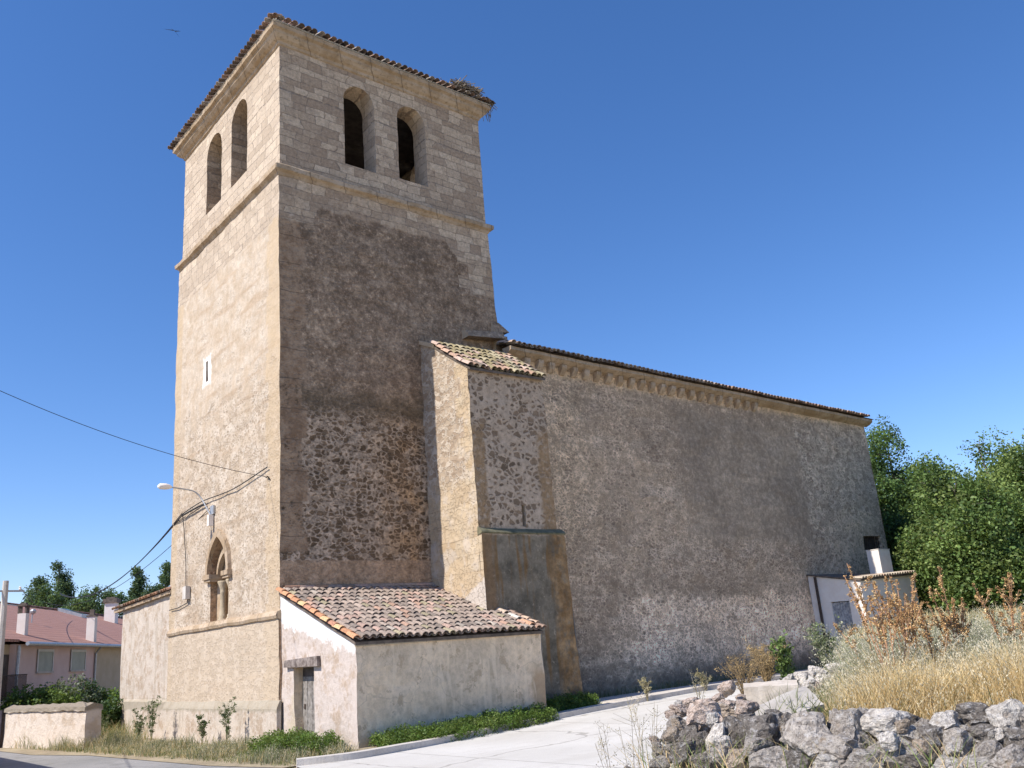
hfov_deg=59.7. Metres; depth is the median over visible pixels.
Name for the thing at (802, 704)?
green undergrowth
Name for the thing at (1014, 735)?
rock
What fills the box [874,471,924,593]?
tree
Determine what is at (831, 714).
rock
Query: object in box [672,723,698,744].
rock
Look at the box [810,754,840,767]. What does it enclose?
rock
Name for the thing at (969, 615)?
meadow grass
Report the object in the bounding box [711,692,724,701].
rock
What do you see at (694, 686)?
dry weed
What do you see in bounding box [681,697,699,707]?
rock
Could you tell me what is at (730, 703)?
rock
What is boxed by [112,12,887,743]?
church
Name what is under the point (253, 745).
bush
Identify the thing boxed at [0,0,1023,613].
sky
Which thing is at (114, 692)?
shrub
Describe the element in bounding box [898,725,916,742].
rock
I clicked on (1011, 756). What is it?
rock
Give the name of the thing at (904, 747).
rock
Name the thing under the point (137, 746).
roadside weeds
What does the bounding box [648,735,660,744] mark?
rock
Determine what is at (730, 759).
rock
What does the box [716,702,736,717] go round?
rock
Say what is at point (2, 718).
gate
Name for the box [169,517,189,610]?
junction box
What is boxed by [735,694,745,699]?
rock
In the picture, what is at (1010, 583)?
dock plant
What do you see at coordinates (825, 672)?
rock
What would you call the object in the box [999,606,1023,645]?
dock plant
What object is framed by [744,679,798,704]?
stone block
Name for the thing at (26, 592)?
tree
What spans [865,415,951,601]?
tree
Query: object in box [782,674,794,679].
rock
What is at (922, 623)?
dock plant
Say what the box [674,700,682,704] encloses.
rock
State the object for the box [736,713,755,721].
rock
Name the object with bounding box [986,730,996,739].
rock
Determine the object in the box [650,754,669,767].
rock
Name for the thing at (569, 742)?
concrete street
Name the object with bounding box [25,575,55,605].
poplar
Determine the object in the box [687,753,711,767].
rock
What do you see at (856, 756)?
rock
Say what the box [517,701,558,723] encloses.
bush
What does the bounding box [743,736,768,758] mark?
rock
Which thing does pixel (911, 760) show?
rock
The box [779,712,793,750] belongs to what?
rock
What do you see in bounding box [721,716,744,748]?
rock
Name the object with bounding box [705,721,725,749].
rock
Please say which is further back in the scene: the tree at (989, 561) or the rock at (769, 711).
the tree at (989, 561)
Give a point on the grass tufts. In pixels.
(724, 766)
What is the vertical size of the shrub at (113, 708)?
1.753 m
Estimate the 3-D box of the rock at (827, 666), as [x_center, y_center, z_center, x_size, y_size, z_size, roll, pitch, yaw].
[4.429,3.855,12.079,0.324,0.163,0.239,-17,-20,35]
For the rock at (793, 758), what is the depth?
6.65 m
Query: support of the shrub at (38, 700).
on the gravel verge
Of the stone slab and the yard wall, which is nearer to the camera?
the stone slab
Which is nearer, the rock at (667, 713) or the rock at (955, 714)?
the rock at (955, 714)
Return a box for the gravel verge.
[0,737,295,767]
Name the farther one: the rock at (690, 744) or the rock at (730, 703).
the rock at (730, 703)
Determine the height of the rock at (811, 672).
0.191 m
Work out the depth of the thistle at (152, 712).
27.94 m
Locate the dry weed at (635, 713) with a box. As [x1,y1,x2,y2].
[604,686,666,767]
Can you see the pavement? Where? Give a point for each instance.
(615, 698)
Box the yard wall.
[3,702,103,748]
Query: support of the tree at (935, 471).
on the earth bank
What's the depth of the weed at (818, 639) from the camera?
14.12 m
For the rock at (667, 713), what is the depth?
8.12 m
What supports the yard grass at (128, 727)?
on the gravel verge
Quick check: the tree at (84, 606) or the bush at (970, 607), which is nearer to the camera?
the bush at (970, 607)
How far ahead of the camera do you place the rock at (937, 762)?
6.24 m
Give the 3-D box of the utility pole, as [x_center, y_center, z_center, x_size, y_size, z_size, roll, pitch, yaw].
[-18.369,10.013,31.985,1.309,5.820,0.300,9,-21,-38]
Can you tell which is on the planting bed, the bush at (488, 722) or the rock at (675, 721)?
the bush at (488, 722)
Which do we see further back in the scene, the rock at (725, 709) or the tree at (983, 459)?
the tree at (983, 459)
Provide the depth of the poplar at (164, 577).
87.10 m
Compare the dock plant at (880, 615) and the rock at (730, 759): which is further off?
the dock plant at (880, 615)
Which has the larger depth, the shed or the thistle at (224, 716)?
the shed
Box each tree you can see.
[21,585,34,602]
[29,582,68,607]
[61,590,101,612]
[78,584,119,615]
[100,587,138,616]
[140,582,162,596]
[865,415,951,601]
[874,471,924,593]
[891,449,979,614]
[900,469,934,600]
[905,466,1023,613]
[957,425,1023,539]
[970,434,1023,595]
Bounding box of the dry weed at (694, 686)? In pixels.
[689,669,706,699]
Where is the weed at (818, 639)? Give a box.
[800,614,842,671]
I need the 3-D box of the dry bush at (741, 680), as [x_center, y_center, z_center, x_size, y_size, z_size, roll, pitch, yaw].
[3.332,4.288,12.934,0.772,0.744,0.650,9,-21,-38]
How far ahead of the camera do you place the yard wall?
29.10 m
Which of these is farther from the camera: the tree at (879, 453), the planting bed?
the tree at (879, 453)
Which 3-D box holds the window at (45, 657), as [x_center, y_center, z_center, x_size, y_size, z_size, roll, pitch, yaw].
[-19.823,11.778,37.954,0.090,0.980,1.760,-3,-16,-7]
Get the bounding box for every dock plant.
[832,607,897,669]
[843,564,924,671]
[871,572,919,660]
[916,605,949,660]
[925,566,971,653]
[972,572,1021,643]
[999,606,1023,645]
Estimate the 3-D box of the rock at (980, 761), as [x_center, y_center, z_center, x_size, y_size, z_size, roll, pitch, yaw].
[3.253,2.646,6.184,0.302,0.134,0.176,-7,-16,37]
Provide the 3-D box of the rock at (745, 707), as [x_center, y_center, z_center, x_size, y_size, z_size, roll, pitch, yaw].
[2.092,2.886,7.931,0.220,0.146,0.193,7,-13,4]
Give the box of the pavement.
[555,667,824,712]
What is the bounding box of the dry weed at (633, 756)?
[595,712,661,767]
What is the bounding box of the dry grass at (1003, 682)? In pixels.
[806,628,1023,741]
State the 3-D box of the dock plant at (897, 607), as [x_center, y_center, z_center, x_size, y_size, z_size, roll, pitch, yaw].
[4.731,3.036,10.618,0.628,1.558,0.431,-2,-16,-8]
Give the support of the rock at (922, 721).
on the rock
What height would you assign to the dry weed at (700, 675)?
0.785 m
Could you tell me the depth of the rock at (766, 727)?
7.18 m
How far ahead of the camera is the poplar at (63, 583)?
80.78 m
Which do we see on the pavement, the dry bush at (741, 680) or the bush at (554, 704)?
the bush at (554, 704)
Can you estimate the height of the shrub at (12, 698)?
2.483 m
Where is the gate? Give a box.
[0,709,4,747]
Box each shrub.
[0,682,53,709]
[16,685,65,704]
[25,684,83,704]
[39,673,106,704]
[64,678,112,707]
[97,686,118,701]
[100,695,123,735]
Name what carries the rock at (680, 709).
on the rock at (667, 713)
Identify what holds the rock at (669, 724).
on the earth bank
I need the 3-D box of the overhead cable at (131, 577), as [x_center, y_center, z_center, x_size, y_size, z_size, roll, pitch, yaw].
[-18.522,8.855,40.271,0.021,1.402,31.175,7,-20,-35]
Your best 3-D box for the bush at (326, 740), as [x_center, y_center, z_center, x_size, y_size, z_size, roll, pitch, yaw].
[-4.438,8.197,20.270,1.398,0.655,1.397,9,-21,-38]
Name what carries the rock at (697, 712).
on the rock
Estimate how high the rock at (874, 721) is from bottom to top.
0.253 m
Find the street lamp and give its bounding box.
[157,483,214,525]
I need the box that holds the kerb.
[296,671,808,767]
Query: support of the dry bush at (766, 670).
on the earth bank
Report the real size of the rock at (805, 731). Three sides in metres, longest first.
0.487 x 0.483 x 0.476 m
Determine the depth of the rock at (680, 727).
7.34 m
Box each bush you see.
[245,728,297,754]
[257,726,313,754]
[287,729,343,757]
[368,723,431,746]
[403,720,473,741]
[442,714,498,738]
[466,708,522,731]
[496,705,544,728]
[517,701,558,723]
[546,694,566,711]
[550,689,583,709]
[571,690,601,706]
[714,653,771,694]
[743,636,787,679]
[941,597,986,613]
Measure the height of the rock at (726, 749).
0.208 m
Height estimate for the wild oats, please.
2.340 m
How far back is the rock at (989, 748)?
6.21 m
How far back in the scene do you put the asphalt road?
23.42 m
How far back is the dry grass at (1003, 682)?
7.84 m
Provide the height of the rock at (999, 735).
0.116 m
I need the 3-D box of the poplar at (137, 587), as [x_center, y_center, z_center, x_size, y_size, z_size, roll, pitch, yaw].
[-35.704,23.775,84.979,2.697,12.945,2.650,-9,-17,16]
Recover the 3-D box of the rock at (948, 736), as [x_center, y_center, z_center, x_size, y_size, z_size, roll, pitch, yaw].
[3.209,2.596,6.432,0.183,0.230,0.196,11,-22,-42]
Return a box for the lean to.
[275,582,546,750]
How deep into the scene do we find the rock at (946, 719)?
6.57 m
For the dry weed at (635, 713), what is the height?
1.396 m
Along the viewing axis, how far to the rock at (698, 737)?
7.39 m
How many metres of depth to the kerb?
20.18 m
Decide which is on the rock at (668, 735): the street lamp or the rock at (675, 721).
the rock at (675, 721)
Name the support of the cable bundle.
attached to the church
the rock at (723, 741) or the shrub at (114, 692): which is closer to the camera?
the rock at (723, 741)
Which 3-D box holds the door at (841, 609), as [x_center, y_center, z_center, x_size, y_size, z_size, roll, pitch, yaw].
[13.783,10.372,36.748,0.030,2.720,0.842,9,-21,-38]
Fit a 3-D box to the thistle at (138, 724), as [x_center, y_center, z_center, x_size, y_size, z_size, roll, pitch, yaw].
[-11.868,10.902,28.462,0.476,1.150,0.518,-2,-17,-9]
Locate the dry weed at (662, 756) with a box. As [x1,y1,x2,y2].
[638,733,688,767]
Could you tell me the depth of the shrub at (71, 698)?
33.87 m
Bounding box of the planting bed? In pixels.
[347,744,384,751]
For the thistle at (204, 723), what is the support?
on the gravel verge
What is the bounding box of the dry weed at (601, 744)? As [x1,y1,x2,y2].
[595,723,621,767]
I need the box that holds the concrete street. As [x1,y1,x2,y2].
[297,675,826,767]
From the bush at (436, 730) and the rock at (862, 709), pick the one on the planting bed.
the bush at (436, 730)
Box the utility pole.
[0,581,24,699]
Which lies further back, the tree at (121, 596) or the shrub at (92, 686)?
the tree at (121, 596)
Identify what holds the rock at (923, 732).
on the rock
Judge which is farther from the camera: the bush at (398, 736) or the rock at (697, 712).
the bush at (398, 736)
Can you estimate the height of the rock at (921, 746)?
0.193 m
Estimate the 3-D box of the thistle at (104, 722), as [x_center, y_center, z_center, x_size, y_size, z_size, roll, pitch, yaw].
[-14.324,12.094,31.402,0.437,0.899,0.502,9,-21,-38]
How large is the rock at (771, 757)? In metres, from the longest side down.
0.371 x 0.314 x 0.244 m
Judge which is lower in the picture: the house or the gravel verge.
the gravel verge
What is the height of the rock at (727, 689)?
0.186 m
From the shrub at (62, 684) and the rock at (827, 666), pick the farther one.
the shrub at (62, 684)
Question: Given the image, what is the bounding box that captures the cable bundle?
[59,467,267,597]
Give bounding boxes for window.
[35,649,54,673]
[69,649,86,671]
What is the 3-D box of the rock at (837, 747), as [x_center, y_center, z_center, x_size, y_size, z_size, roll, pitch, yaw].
[2.427,2.723,6.633,0.304,0.226,0.270,6,-19,-31]
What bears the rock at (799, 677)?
on the earth bank
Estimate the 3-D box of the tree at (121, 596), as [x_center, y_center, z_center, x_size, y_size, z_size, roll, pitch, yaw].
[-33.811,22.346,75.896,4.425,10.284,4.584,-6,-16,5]
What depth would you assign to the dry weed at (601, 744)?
8.30 m
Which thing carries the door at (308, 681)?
in the lean to
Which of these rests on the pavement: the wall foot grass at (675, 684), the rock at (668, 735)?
the wall foot grass at (675, 684)
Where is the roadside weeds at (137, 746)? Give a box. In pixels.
[8,723,363,767]
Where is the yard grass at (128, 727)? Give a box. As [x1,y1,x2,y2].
[101,718,150,739]
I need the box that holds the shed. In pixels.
[806,549,919,663]
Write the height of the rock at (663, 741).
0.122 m
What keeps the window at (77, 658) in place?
in the house
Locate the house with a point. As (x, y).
(43, 646)
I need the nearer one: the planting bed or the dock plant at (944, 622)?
the dock plant at (944, 622)
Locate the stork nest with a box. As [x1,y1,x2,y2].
[441,75,496,121]
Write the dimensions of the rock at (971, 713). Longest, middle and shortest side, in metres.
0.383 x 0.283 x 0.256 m
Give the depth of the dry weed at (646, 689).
25.47 m
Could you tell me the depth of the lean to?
22.38 m
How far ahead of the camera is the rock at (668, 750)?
7.41 m
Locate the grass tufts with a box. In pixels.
[599,682,1005,767]
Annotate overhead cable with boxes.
[1,391,270,480]
[45,508,209,605]
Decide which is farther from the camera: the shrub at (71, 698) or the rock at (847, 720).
the shrub at (71, 698)
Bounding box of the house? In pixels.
[0,597,122,707]
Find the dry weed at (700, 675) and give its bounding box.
[694,668,711,690]
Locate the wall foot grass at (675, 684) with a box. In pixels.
[587,662,823,697]
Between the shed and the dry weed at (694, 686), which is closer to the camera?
the dry weed at (694, 686)
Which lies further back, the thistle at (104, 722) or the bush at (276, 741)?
the thistle at (104, 722)
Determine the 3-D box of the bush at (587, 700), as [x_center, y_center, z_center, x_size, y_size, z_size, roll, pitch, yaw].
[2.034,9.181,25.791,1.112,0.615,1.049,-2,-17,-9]
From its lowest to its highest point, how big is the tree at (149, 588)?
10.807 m
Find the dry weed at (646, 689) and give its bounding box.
[637,677,651,700]
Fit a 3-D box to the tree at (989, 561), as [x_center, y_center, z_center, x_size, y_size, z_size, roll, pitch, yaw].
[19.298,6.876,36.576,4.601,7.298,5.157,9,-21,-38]
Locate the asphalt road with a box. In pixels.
[0,752,255,767]
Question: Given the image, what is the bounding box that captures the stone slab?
[754,687,825,715]
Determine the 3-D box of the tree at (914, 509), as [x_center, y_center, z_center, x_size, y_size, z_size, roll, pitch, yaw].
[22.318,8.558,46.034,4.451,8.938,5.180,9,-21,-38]
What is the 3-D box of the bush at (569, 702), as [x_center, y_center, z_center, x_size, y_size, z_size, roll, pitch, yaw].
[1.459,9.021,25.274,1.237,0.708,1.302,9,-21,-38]
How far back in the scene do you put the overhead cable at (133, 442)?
22.51 m
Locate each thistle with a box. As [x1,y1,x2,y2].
[101,715,110,732]
[132,707,147,738]
[141,695,161,737]
[196,714,209,737]
[218,696,236,741]
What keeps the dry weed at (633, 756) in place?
on the concrete street
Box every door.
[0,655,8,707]
[303,676,314,732]
[832,601,853,651]
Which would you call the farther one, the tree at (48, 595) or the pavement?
the tree at (48, 595)
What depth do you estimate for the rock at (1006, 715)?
6.42 m
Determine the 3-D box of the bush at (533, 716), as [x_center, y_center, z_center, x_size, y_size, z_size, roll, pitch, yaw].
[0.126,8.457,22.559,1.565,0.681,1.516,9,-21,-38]
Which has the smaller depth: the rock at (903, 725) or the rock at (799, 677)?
the rock at (903, 725)
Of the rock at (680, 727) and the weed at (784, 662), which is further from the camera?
the weed at (784, 662)
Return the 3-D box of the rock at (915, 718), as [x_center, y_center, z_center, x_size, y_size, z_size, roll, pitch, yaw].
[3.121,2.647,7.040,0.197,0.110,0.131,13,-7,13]
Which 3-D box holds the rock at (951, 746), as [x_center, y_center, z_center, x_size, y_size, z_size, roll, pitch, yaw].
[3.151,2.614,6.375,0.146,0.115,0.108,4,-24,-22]
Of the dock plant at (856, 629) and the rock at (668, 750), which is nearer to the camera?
the rock at (668, 750)
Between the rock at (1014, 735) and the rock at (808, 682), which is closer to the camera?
the rock at (1014, 735)
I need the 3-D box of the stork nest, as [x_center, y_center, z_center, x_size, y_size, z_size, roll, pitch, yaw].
[-1.913,-10.688,33.966,2.371,1.417,1.896,9,-21,-38]
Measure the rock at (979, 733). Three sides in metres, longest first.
0.348 x 0.243 x 0.232 m
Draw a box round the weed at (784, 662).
[768,629,795,679]
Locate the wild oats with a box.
[802,594,1023,703]
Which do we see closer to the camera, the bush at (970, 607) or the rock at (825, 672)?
the rock at (825, 672)
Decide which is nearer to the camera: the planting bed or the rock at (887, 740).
the rock at (887, 740)
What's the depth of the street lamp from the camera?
28.13 m
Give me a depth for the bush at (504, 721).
21.73 m
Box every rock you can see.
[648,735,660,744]
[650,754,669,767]
[652,742,664,757]
[660,730,671,744]
[662,726,678,741]
[663,743,672,763]
[664,710,675,718]
[666,715,686,727]
[668,704,686,717]
[668,740,700,767]
[671,718,681,725]
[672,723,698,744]
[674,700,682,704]
[676,724,684,731]
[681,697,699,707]
[685,699,723,733]
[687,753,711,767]
[692,731,707,752]
[705,712,718,727]
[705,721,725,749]
[706,745,729,767]
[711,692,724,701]
[712,735,732,749]
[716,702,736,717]
[717,680,735,697]
[717,699,735,708]
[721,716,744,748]
[722,748,749,767]
[734,699,759,714]
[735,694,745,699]
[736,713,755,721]
[742,713,782,745]
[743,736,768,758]
[749,746,787,767]
[764,709,784,716]
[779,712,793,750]
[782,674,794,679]
[783,711,830,764]
[784,750,811,767]
[793,672,807,685]
[801,679,815,692]
[807,665,820,678]
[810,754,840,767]
[814,669,831,684]
[816,735,866,764]
[825,663,845,672]
[827,708,838,728]
[829,707,876,748]
[840,748,883,767]
[858,707,867,712]
[860,707,911,736]
[869,735,919,767]
[876,731,897,751]
[894,718,910,733]
[895,754,931,767]
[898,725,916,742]
[910,714,919,724]
[912,739,928,762]
[915,718,930,726]
[917,724,948,763]
[929,711,961,728]
[930,755,965,767]
[941,727,975,757]
[944,742,960,757]
[945,710,958,718]
[956,702,990,726]
[960,755,992,767]
[967,723,1002,753]
[970,740,1003,758]
[984,699,1023,732]
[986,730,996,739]
[991,728,1004,741]
[991,743,1023,767]
[1002,727,1023,747]
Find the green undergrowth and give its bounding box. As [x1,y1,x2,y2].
[740,653,1019,720]
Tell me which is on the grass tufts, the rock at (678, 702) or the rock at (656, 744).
the rock at (656, 744)
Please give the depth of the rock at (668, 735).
7.30 m
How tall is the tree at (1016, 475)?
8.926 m
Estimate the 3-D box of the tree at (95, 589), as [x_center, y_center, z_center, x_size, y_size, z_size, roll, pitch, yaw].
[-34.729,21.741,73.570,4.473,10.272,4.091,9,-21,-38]
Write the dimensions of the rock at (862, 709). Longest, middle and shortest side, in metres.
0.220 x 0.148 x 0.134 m
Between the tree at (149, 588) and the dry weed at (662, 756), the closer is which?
the dry weed at (662, 756)
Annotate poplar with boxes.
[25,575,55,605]
[49,559,78,608]
[125,566,149,600]
[153,560,170,590]
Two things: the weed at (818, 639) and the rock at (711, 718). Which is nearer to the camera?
the rock at (711, 718)
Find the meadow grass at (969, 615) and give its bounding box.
[815,602,1022,695]

